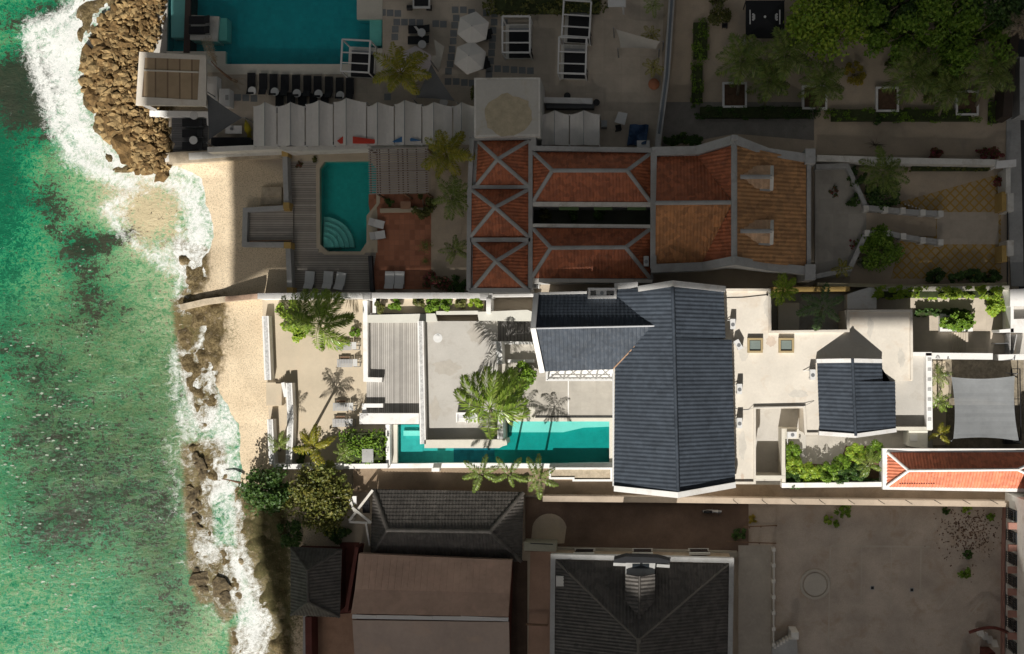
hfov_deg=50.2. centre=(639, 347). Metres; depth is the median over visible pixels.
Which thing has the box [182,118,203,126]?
sun lounger
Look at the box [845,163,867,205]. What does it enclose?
boundary wall
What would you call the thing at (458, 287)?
shrub
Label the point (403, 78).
palm tree
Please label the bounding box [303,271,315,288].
sun lounger
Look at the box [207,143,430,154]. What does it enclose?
boundary wall
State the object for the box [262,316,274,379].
pebble wall
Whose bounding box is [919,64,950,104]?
shrub
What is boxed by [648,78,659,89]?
plant pot
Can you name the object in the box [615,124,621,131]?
chair
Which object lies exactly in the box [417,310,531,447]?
terrace block
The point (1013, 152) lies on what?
pavement
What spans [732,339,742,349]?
air conditioner
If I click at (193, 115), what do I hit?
side table
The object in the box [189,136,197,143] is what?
side table
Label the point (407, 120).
event tent
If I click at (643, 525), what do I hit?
yard
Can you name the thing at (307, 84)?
sun lounger
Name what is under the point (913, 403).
terrace
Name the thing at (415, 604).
shed
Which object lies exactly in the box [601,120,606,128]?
air conditioner
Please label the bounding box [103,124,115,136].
shore rock
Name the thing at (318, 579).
dark roof pavilion
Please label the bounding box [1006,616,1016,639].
window
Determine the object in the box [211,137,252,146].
bar counter
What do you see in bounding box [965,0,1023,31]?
tree
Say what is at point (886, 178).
palm tree
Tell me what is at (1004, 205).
street gate
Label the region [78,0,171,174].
rubble breakwater
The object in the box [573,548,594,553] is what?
window
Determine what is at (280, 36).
swimming pool
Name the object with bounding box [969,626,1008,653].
arch gateway
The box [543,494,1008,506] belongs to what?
boundary wall
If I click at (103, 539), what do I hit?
sea
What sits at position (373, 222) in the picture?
sun lounger
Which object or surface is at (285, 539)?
shrub
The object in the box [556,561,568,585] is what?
satellite bracket
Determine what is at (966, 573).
shrub
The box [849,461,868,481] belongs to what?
tropical plant
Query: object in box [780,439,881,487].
boundary wall
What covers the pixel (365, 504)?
timber gable
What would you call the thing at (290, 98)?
sun lounger
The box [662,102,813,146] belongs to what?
cobbled path
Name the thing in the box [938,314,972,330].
planter box
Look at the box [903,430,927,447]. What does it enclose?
side porch
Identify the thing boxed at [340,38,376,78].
cabana
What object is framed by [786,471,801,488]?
tropical plant
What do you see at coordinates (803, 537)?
yard
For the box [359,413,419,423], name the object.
white slab
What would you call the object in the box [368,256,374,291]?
patio wall
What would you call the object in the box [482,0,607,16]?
hedge
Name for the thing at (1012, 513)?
window
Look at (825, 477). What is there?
tropical plant
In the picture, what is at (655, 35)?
palm tree
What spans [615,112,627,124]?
table
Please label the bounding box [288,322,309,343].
shrub
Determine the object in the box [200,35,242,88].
driftwood tree
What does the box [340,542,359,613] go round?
yard
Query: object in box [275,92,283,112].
sun lounger
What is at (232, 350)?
ground
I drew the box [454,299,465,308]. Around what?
shrub
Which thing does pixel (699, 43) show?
hedge
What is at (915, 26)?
tree
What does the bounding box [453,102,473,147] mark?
event tent
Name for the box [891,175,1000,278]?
yard paving
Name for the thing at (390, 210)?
wall
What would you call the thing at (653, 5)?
palm tree
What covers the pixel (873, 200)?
shrub
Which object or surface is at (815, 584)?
fountain base
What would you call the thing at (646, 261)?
air conditioner
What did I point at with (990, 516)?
shrub
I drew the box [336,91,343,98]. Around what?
side table
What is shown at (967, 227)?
yard paving
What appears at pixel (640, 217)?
courtyard
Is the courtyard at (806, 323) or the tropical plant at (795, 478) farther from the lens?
the courtyard at (806, 323)
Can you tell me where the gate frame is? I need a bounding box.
[526,623,547,625]
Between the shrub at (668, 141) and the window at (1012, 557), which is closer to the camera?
the window at (1012, 557)
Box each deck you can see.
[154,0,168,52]
[169,49,468,151]
[249,207,293,242]
[291,161,375,291]
[367,313,421,412]
[382,0,663,147]
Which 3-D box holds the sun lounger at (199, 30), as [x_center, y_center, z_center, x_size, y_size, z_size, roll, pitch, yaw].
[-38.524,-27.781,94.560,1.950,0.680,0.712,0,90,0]
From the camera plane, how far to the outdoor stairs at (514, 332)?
94.38 m
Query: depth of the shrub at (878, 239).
93.47 m
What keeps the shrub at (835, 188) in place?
on the ground at (232, 350)
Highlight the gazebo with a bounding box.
[743,0,784,40]
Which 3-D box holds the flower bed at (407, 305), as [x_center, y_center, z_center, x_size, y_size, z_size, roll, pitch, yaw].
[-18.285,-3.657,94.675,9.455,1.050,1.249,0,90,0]
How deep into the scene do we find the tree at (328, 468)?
92.58 m
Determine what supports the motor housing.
on the parking bay
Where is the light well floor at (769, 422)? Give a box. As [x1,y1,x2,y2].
[756,408,805,480]
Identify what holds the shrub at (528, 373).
on the patio at (550, 398)
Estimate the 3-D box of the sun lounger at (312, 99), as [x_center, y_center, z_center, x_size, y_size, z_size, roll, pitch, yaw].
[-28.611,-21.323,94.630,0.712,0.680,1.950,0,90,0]
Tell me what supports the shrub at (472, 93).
on the ground at (232, 350)
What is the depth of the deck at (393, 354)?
94.45 m
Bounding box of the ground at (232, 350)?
[76,0,1018,653]
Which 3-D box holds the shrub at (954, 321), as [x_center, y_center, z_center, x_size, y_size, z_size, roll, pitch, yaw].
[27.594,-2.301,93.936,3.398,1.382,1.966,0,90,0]
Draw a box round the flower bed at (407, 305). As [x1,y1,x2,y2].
[379,299,485,312]
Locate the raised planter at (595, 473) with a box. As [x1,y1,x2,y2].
[549,467,611,480]
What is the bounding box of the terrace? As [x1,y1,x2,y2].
[894,352,932,429]
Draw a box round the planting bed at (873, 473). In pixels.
[809,446,878,479]
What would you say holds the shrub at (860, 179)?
on the yard at (921, 183)
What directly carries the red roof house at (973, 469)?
on the pavement at (1020, 344)
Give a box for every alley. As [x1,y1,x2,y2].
[353,467,1004,499]
[511,561,526,653]
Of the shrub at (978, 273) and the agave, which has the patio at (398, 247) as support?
the agave
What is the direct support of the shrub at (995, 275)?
on the yard at (921, 183)
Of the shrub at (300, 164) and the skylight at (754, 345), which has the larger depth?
the shrub at (300, 164)
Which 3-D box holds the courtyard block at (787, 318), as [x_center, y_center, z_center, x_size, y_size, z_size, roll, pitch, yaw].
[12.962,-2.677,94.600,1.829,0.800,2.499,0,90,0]
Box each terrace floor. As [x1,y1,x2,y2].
[172,118,207,151]
[318,613,353,653]
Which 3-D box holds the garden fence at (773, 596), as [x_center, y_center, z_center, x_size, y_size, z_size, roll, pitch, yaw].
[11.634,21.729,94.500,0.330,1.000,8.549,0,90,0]
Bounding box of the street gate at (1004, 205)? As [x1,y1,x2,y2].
[995,169,1013,284]
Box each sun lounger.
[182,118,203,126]
[182,129,203,137]
[182,141,203,149]
[189,15,209,24]
[189,25,209,34]
[246,73,255,93]
[258,73,267,94]
[268,74,277,94]
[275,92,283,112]
[280,74,288,95]
[287,92,294,103]
[291,75,300,95]
[298,93,305,112]
[302,75,311,96]
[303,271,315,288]
[309,93,317,103]
[313,76,321,96]
[321,94,328,102]
[322,271,333,288]
[324,76,332,97]
[332,416,355,426]
[333,271,346,289]
[333,400,356,410]
[335,77,343,98]
[336,340,359,349]
[337,357,360,366]
[345,78,353,98]
[368,218,384,228]
[369,230,385,239]
[384,271,394,288]
[394,271,404,288]
[408,24,429,33]
[408,35,428,44]
[479,61,490,70]
[480,32,491,41]
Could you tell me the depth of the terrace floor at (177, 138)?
94.94 m
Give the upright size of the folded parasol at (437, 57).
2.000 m
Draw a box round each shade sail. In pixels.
[206,92,252,146]
[413,60,458,103]
[613,27,663,57]
[940,372,1021,443]
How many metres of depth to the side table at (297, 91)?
94.37 m
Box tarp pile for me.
[627,124,648,145]
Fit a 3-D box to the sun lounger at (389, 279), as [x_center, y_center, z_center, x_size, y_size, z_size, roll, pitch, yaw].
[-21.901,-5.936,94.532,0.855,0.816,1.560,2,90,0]
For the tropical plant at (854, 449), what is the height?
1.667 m
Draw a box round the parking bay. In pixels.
[933,359,1023,447]
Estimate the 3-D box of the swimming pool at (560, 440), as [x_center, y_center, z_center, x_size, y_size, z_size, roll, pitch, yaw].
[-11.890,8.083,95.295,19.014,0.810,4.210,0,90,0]
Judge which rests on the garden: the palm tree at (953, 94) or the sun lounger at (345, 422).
the sun lounger at (345, 422)
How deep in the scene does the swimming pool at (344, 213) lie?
96.30 m
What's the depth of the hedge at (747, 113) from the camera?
94.55 m
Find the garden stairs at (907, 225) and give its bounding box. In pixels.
[861,203,943,246]
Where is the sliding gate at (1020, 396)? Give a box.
[1011,368,1021,439]
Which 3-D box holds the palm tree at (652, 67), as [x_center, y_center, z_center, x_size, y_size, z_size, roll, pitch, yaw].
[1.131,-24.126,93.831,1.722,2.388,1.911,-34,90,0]
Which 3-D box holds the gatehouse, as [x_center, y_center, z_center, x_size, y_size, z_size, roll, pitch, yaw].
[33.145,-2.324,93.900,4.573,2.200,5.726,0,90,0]
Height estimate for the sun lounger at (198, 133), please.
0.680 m
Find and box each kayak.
[244,120,251,137]
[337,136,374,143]
[392,137,420,142]
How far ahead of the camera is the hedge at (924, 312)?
94.35 m
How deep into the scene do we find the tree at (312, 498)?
92.62 m
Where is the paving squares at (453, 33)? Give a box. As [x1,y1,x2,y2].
[234,6,533,101]
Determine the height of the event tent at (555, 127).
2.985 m
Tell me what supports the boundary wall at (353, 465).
on the ground at (232, 350)
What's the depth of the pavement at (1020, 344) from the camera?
94.96 m
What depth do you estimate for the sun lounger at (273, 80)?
94.62 m
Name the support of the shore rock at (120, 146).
on the rubble breakwater
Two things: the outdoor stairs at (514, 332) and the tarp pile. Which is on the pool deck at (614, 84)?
the tarp pile
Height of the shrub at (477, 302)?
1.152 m
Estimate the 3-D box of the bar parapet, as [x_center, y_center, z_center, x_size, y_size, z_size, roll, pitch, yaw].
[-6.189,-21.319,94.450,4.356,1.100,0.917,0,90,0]
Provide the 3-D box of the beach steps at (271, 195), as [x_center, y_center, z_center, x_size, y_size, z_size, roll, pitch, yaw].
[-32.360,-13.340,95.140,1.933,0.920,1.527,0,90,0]
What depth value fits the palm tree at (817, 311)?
89.80 m
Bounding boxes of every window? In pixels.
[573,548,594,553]
[632,548,652,553]
[688,548,709,554]
[1006,507,1016,528]
[1006,529,1016,550]
[1006,551,1016,573]
[1006,572,1016,595]
[1006,594,1016,617]
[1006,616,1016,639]
[1006,637,1016,653]
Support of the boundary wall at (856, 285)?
on the ground at (232, 350)
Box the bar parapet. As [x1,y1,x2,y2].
[544,97,593,109]
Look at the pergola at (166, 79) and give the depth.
91.76 m
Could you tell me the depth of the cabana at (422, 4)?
94.20 m
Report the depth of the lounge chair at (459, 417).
93.28 m
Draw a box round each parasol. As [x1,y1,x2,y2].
[399,46,430,81]
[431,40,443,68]
[454,42,485,74]
[457,12,488,42]
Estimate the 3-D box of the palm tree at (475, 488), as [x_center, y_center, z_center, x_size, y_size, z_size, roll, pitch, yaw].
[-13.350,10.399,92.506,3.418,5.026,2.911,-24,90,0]
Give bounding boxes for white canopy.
[608,0,625,14]
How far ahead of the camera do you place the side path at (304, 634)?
94.95 m
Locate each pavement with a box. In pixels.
[746,309,1023,484]
[1006,56,1023,285]
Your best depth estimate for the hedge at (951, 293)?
92.87 m
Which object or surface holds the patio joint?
on the patio at (550, 398)
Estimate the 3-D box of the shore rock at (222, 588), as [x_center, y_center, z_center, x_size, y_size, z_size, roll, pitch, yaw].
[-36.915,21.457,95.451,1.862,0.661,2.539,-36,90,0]
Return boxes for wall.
[180,293,261,309]
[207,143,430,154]
[258,292,494,300]
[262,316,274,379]
[267,419,277,464]
[273,462,389,469]
[285,383,296,463]
[305,543,364,653]
[362,403,383,412]
[363,299,383,381]
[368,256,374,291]
[380,208,430,212]
[386,424,397,464]
[390,462,612,471]
[486,294,532,312]
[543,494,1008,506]
[655,0,674,146]
[768,287,849,292]
[771,626,798,653]
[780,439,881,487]
[813,163,847,170]
[814,283,1008,287]
[816,155,997,166]
[816,234,866,278]
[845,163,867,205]
[876,286,1009,290]
[932,353,992,359]
[991,343,1023,359]
[994,30,1019,122]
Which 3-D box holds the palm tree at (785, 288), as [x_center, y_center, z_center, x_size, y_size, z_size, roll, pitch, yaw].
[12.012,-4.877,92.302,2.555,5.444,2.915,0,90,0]
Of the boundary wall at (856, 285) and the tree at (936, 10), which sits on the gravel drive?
the tree at (936, 10)
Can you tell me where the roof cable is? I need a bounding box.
[735,401,813,409]
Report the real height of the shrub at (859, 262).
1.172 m
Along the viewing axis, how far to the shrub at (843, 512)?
94.50 m
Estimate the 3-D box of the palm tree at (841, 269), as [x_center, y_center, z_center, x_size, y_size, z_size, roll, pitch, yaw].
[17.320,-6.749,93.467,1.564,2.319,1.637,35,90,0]
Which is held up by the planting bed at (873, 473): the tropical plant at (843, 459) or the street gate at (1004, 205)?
the tropical plant at (843, 459)
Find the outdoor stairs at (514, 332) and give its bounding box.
[492,321,533,344]
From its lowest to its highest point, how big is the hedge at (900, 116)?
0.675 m
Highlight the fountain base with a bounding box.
[800,569,829,599]
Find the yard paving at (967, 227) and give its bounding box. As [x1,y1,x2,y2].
[937,212,997,243]
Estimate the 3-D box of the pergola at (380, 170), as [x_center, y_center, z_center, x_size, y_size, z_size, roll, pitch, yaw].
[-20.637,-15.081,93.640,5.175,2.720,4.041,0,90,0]
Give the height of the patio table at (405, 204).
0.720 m
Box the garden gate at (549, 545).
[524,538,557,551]
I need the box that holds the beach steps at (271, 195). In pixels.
[260,187,282,204]
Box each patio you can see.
[369,194,430,288]
[499,344,614,418]
[806,430,916,464]
[814,163,865,278]
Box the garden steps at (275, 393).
[266,382,287,405]
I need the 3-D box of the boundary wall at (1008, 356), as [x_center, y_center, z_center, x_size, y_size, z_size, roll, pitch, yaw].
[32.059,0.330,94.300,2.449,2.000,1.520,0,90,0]
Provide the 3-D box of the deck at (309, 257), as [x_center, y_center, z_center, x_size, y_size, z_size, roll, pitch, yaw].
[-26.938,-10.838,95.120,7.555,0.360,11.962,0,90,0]
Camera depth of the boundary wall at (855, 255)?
93.70 m
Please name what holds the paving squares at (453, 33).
on the ground at (232, 350)
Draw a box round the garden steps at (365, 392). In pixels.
[364,382,366,402]
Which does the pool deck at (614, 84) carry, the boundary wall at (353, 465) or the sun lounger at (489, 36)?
the sun lounger at (489, 36)
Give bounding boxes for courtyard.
[534,210,649,224]
[771,294,846,330]
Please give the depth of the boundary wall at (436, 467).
94.70 m
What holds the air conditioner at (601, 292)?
attached to the villa house at (664, 349)
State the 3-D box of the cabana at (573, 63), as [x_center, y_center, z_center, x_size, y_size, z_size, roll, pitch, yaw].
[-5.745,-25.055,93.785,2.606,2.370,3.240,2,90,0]
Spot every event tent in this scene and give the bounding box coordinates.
[253,102,278,147]
[277,102,306,147]
[305,100,333,146]
[333,98,369,146]
[367,102,395,146]
[394,99,422,146]
[422,102,452,146]
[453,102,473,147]
[541,110,569,145]
[569,110,600,146]
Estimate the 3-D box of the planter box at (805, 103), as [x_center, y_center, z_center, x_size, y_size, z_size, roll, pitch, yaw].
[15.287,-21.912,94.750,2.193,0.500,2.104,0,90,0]
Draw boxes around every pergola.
[136,52,219,125]
[368,147,433,198]
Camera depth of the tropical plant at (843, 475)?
93.73 m
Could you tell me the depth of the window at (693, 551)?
92.69 m
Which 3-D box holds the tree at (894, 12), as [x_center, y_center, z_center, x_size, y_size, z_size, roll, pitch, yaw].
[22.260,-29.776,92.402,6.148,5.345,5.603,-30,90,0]
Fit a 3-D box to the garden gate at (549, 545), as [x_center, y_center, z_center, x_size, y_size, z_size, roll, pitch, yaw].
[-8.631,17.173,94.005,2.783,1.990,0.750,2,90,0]
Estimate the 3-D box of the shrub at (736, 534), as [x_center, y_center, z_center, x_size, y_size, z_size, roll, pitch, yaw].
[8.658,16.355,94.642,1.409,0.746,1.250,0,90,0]
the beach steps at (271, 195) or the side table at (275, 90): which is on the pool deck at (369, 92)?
the side table at (275, 90)
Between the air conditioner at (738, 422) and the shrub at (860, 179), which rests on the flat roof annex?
the air conditioner at (738, 422)
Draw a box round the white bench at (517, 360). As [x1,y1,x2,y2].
[507,359,534,362]
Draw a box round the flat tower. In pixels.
[474,77,544,145]
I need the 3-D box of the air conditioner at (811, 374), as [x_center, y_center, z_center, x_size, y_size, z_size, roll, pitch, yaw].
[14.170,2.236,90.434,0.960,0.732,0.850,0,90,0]
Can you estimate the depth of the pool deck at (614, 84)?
94.97 m
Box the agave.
[418,239,433,252]
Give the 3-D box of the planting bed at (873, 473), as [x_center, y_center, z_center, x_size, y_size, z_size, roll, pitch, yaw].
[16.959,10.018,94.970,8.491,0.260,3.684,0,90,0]
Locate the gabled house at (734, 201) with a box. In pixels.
[650,134,815,282]
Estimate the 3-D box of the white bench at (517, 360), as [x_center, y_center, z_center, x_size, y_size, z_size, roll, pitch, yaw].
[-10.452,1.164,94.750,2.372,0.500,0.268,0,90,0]
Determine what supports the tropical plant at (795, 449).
on the planting bed at (873, 473)
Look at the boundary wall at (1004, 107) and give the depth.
92.40 m
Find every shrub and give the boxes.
[275,300,298,322]
[276,519,302,548]
[279,313,302,331]
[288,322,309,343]
[294,444,309,463]
[295,160,303,167]
[324,524,351,544]
[349,326,360,336]
[372,299,384,314]
[384,198,394,206]
[387,299,401,310]
[411,194,436,219]
[412,298,424,307]
[422,270,453,290]
[425,299,440,313]
[440,299,451,311]
[447,274,465,292]
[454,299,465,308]
[468,298,482,308]
[470,85,473,100]
[510,360,536,390]
[663,135,681,145]
[673,132,689,144]
[687,134,703,145]
[707,0,731,25]
[731,528,746,540]
[749,514,756,523]
[823,514,832,524]
[828,185,838,197]
[833,505,850,518]
[833,519,839,527]
[844,60,866,85]
[845,192,860,206]
[846,165,867,186]
[849,239,855,249]
[855,223,904,272]
[857,255,869,267]
[864,175,900,210]
[868,138,884,147]
[873,116,881,125]
[884,56,896,68]
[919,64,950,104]
[925,267,946,282]
[928,147,943,157]
[939,310,975,331]
[942,506,950,514]
[947,270,967,282]
[957,567,970,578]
[962,507,972,514]
[962,550,973,558]
[965,268,983,282]
[975,146,1004,158]
[981,269,1002,282]
[985,294,1005,317]
[986,513,994,521]
[993,176,1001,186]
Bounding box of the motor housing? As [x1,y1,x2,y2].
[1003,438,1019,443]
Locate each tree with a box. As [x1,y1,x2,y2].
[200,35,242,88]
[235,464,294,516]
[267,430,290,452]
[276,288,323,335]
[280,462,355,537]
[292,288,355,351]
[292,424,336,464]
[308,460,346,483]
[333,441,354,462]
[372,41,431,94]
[420,129,474,177]
[431,175,472,220]
[437,235,466,264]
[453,366,530,439]
[462,454,500,492]
[492,457,528,486]
[518,453,558,499]
[641,25,660,39]
[642,58,663,76]
[643,0,663,18]
[715,32,767,95]
[745,58,790,106]
[758,26,811,92]
[769,273,798,306]
[783,0,878,62]
[796,282,843,330]
[797,59,845,114]
[831,258,852,277]
[840,0,906,58]
[855,448,881,476]
[858,145,909,197]
[864,0,925,28]
[880,45,941,109]
[884,0,936,66]
[912,0,983,47]
[921,65,970,115]
[924,0,1014,72]
[928,422,949,444]
[932,363,952,387]
[932,391,952,412]
[937,36,979,77]
[958,42,1018,106]
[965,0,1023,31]
[1002,9,1023,38]
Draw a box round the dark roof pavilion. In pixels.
[290,546,345,617]
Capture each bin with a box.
[564,92,570,97]
[593,99,599,105]
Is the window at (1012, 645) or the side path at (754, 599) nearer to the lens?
the window at (1012, 645)
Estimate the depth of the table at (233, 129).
94.24 m
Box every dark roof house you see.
[370,488,524,562]
[550,546,736,653]
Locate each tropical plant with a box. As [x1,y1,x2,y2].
[786,441,801,459]
[786,456,804,474]
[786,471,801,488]
[799,461,820,482]
[817,461,838,483]
[831,454,850,471]
[834,467,850,483]
[845,442,866,464]
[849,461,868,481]
[864,439,884,462]
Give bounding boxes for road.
[1017,2,1023,288]
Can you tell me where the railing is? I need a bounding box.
[250,240,291,241]
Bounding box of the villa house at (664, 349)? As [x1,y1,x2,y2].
[530,280,735,497]
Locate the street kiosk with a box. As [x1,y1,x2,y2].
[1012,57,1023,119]
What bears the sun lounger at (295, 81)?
on the pool deck at (369, 92)
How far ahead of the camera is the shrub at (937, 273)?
94.07 m
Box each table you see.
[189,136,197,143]
[190,111,197,119]
[225,126,241,133]
[248,87,256,94]
[271,88,278,95]
[293,89,300,96]
[314,90,322,97]
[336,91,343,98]
[400,201,410,208]
[417,28,425,36]
[418,40,425,47]
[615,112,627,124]
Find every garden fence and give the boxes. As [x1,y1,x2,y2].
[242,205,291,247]
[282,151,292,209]
[285,242,296,292]
[771,546,775,646]
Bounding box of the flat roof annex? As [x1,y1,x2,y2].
[724,289,912,483]
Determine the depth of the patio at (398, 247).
94.95 m
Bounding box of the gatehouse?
[991,289,1023,353]
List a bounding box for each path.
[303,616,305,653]
[431,156,468,290]
[528,551,555,653]
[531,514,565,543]
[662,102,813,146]
[738,545,772,653]
[933,361,948,444]
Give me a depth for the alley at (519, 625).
94.97 m
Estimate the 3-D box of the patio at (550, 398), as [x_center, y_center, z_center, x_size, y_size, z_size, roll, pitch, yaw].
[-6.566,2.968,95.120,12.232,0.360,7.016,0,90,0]
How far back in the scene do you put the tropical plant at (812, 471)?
93.72 m
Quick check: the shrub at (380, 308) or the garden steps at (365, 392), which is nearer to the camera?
the shrub at (380, 308)
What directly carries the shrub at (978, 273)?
on the yard at (921, 183)
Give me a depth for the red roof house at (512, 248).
90.95 m
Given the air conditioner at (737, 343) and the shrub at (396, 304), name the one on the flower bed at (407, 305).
the shrub at (396, 304)
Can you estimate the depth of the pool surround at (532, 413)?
94.88 m
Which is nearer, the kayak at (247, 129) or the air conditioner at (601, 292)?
the air conditioner at (601, 292)
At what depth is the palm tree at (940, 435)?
92.62 m
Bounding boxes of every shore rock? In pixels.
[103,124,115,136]
[110,134,133,164]
[154,171,169,181]
[186,486,200,508]
[188,508,202,529]
[188,568,208,593]
[191,452,207,480]
[212,577,232,605]
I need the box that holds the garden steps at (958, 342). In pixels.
[949,332,967,352]
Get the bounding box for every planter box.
[722,82,746,107]
[801,85,826,109]
[875,87,898,111]
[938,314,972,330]
[954,90,978,115]
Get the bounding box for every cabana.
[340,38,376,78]
[406,0,431,10]
[502,15,532,59]
[557,36,588,80]
[561,0,591,45]
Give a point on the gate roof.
(1006, 164)
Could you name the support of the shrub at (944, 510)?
on the yard at (803, 537)
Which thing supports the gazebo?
on the gravel drive
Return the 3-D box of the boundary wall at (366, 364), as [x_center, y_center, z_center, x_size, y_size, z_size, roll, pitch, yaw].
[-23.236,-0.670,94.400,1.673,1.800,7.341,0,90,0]
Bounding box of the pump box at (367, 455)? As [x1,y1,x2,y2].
[362,449,373,461]
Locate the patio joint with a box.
[568,381,568,414]
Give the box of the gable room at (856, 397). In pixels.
[816,358,896,437]
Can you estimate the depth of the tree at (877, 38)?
91.04 m
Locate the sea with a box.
[0,0,290,653]
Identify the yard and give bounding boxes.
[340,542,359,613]
[525,497,748,551]
[749,504,1001,653]
[850,166,1005,283]
[876,295,1015,353]
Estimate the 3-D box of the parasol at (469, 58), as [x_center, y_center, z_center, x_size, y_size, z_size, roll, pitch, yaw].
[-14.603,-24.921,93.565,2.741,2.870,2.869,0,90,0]
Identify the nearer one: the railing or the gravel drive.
the railing
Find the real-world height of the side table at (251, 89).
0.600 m
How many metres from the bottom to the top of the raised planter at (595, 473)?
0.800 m
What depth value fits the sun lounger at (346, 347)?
94.61 m
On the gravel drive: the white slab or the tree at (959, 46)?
the tree at (959, 46)
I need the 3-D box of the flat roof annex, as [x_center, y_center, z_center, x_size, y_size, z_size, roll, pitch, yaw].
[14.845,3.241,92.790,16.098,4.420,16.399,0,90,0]
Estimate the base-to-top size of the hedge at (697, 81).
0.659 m
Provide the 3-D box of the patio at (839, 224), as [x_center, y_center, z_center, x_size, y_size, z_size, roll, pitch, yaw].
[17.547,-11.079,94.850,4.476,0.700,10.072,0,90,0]
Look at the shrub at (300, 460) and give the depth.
94.51 m
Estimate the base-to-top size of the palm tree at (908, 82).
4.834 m
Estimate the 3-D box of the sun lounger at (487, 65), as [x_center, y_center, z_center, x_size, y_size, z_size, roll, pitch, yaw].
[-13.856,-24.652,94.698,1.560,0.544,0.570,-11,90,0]
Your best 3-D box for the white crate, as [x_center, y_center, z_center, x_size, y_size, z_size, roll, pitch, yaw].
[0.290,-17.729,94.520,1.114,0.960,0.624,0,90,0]
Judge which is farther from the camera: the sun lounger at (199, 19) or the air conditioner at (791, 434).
the sun lounger at (199, 19)
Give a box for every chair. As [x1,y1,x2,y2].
[456,412,466,421]
[467,413,478,422]
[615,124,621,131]
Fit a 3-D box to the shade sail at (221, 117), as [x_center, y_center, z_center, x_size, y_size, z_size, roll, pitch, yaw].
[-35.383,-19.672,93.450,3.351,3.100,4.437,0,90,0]
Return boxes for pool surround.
[291,148,460,161]
[504,407,534,445]
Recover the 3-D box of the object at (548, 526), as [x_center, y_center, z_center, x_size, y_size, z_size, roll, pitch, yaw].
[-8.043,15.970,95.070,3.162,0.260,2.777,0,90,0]
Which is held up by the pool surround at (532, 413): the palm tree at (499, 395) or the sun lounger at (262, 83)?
the palm tree at (499, 395)
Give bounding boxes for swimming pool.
[166,0,382,73]
[316,158,379,254]
[398,416,612,462]
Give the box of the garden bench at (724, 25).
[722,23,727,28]
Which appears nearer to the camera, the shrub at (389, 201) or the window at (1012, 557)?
the window at (1012, 557)
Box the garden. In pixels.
[262,300,385,462]
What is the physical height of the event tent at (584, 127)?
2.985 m
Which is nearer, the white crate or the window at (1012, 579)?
the window at (1012, 579)
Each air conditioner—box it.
[534,284,539,288]
[596,290,606,295]
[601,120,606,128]
[644,256,648,266]
[725,319,734,328]
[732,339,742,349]
[733,384,741,393]
[734,418,741,427]
[787,431,796,442]
[803,369,814,379]
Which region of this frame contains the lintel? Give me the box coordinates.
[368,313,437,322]
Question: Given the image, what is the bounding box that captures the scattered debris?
[933,506,1001,582]
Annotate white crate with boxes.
[637,140,649,147]
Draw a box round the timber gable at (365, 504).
[348,490,373,545]
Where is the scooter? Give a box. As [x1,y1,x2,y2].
[702,508,721,515]
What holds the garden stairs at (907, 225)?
on the yard paving at (918, 261)
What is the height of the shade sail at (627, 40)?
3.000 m
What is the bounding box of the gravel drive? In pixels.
[661,0,1005,155]
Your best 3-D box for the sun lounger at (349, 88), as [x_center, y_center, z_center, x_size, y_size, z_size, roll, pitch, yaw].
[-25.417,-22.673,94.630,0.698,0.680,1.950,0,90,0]
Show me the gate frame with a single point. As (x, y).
(531, 624)
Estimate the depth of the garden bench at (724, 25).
94.55 m
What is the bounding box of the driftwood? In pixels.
[222,478,240,483]
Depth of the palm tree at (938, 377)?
92.75 m
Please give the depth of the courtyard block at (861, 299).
93.30 m
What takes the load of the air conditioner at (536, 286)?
attached to the red roof house at (512, 248)
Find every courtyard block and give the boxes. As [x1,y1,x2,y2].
[777,303,798,329]
[844,287,876,309]
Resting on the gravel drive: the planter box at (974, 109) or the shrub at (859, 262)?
the planter box at (974, 109)
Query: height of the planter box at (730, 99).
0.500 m
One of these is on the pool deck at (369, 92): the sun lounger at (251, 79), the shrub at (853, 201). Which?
the sun lounger at (251, 79)
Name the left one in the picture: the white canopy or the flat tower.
the flat tower
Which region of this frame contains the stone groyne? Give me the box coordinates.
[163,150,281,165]
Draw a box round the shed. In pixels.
[351,552,512,653]
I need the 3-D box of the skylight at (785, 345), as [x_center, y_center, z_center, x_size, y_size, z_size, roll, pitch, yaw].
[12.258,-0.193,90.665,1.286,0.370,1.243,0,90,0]
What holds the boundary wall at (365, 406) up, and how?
on the deck at (393, 354)
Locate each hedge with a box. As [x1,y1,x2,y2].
[338,428,387,463]
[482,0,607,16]
[690,61,703,107]
[691,17,709,62]
[691,105,821,119]
[802,478,878,481]
[818,107,982,122]
[871,284,1004,299]
[904,166,990,171]
[914,307,970,317]
[987,99,997,125]
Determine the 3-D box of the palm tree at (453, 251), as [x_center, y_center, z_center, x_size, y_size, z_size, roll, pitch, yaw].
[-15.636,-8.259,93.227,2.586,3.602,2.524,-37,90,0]
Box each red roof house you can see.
[466,135,652,293]
[879,448,1023,491]
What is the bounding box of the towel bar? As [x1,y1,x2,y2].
[207,76,233,108]
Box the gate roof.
[990,159,1015,169]
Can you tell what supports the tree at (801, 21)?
on the gravel drive
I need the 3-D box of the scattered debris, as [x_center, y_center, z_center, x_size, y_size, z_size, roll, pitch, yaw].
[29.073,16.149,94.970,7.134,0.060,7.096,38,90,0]
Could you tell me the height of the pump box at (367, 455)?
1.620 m
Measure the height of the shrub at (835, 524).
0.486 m
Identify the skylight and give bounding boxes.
[747,338,762,352]
[778,338,793,352]

